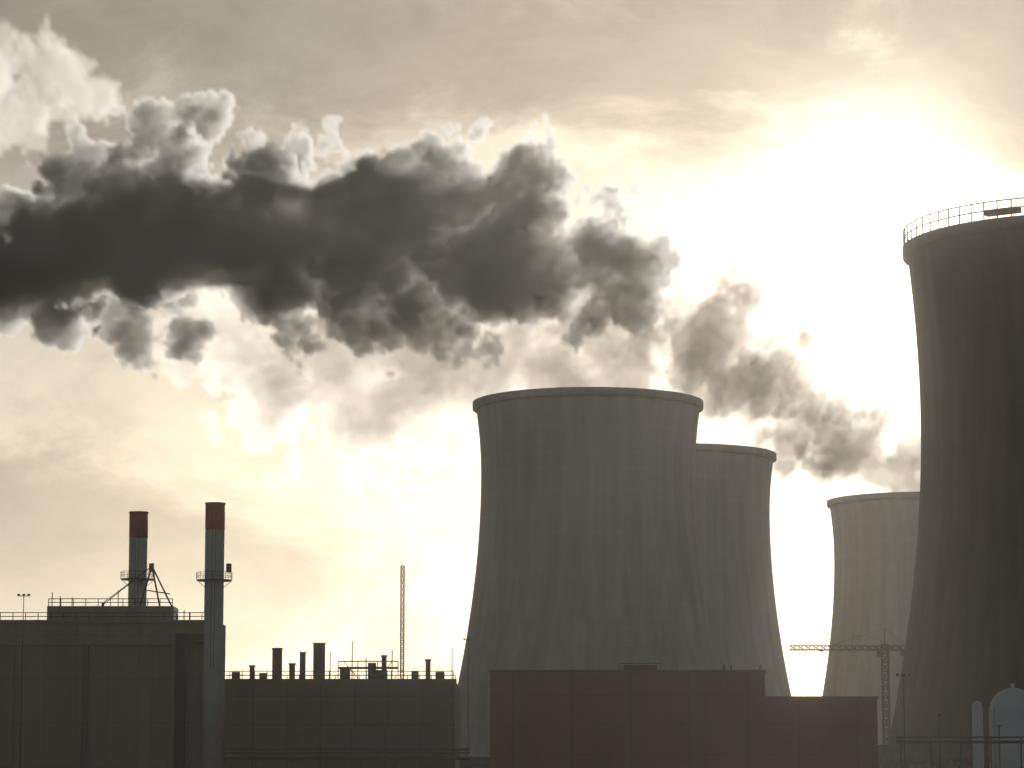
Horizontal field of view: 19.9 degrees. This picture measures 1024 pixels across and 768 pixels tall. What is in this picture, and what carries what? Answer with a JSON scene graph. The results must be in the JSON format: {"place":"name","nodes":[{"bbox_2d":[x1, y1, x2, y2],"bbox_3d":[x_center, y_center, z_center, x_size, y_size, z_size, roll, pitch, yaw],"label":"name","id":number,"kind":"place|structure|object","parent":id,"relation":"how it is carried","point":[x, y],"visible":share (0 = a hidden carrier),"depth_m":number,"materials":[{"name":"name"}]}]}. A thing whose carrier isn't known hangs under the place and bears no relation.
{"place":"outdoors","nodes":[
{"label":"outdoors","id":0,"kind":"place"},
{"bbox_2d":[224,560,459,767],"bbox_3d":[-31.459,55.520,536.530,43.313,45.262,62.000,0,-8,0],"label":"industrial building","id":1,"kind":"structure","parent":0,"point":[377,708],"depth_m":516.96,"materials":[{"name":"grey concrete"}]},
{"bbox_2d":[0,0,1023,695],"label":"sky","id":2,"kind":"structure","parent":0,"point":[271,261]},
{"label":"ground","id":3,"kind":"structure","parent":0,"visible":0},
{"bbox_2d":[0,566,225,767],"bbox_3d":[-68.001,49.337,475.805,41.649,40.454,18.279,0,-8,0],"label":"industrial building","id":4,"kind":"structure","parent":3,"relation":"on","point":[98,686],"depth_m":467.83,"materials":[{"name":"grey concrete"}]},
{"bbox_2d":[120,511,153,605],"bbox_3d":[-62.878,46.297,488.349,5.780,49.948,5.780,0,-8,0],"label":"stack","id":5,"kind":"object","parent":4,"relation":"on","point":[138,532],"visible":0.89,"depth_m":489.59,"materials":[{"name":"grey metal"}]},
{"bbox_2d":[196,502,231,767],"bbox_3d":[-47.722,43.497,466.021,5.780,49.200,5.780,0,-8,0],"label":"stack","id":6,"kind":"object","parent":3,"relation":"on","point":[214,580],"visible":1,"depth_m":465.36,"materials":[{"name":"grey metal"}]},
{"bbox_2d":[17,594,910,767],"bbox_3d":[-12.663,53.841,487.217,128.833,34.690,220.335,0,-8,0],"label":"plant clutter","id":7,"kind":"object","parent":3,"relation":"on","point":[182,640],"visible":0.91,"depth_m":500.62,"materials":[{"name":"grey metal"}]},
{"bbox_2d":[458,387,716,756],"bbox_3d":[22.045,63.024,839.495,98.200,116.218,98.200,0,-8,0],"label":"cooling tower","id":8,"kind":"structure","parent":3,"relation":"on","point":[588,555],"depth_m":815.21,"materials":[{"name":"concrete"}]},
{"bbox_2d":[489,663,877,767],"bbox_3d":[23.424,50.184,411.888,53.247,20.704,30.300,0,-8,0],"label":"industrial building","id":9,"kind":"structure","parent":3,"relation":"on","point":[639,716],"depth_m":397.76,"materials":[{"name":"red brick"}]},
{"bbox_2d":[460,745,989,767],"bbox_3d":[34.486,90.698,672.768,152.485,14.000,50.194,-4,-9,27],"label":"sheds","id":10,"kind":"object","parent":3,"relation":"on","point":[479,762],"visible":0.1,"depth_m":694.07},
{"bbox_2d":[695,443,790,695],"bbox_3d":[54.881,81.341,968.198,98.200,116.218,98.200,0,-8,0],"label":"cooling tower","id":11,"kind":"structure","parent":3,"relation":"on","point":[733,485],"depth_m":945.73,"materials":[{"name":"concrete"}]},
{"bbox_2d":[789,628,904,744],"bbox_3d":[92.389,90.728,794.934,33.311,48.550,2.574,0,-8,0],"label":"tower crane","id":12,"kind":"object","parent":3,"relation":"on","point":[880,652],"visible":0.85,"depth_m":796.94,"materials":[{"name":"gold metal"}]},
{"bbox_2d":[822,492,919,744],"bbox_3d":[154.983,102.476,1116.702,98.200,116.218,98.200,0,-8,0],"label":"cooling tower","id":13,"kind":"structure","parent":3,"relation":"on","point":[875,539],"depth_m":1095.16,"materials":[{"name":"concrete"}]},
{"bbox_2d":[880,197,1023,767],"bbox_3d":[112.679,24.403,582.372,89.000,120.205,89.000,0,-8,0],"label":"cooling tower","id":14,"kind":"structure","parent":3,"relation":"on","point":[964,648],"depth_m":563.17,"materials":[{"name":"concrete"}]},
{"bbox_2d":[896,713,1023,767],"bbox_3d":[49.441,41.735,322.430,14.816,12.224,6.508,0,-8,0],"label":"tank yard pipes","id":15,"kind":"object","parent":3,"relation":"on","point":[961,737],"visible":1,"depth_m":319.64,"materials":[{"name":"grey metal"}]},
{"bbox_2d":[972,701,983,767],"bbox_3d":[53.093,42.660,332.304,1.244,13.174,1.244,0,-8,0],"label":"storage tank","id":16,"kind":"object","parent":3,"relation":"on","point":[977,730],"visible":1,"depth_m":332.21,"materials":[{"name":"grey metal"}]},
{"bbox_2d":[989,683,1023,767],"bbox_3d":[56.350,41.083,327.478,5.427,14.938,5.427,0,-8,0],"label":"tank","id":17,"kind":"object","parent":3,"relation":"on","point":[1006,706],"visible":0.95,"depth_m":325.60,"materials":[{"name":"grey metal"}]}
]}

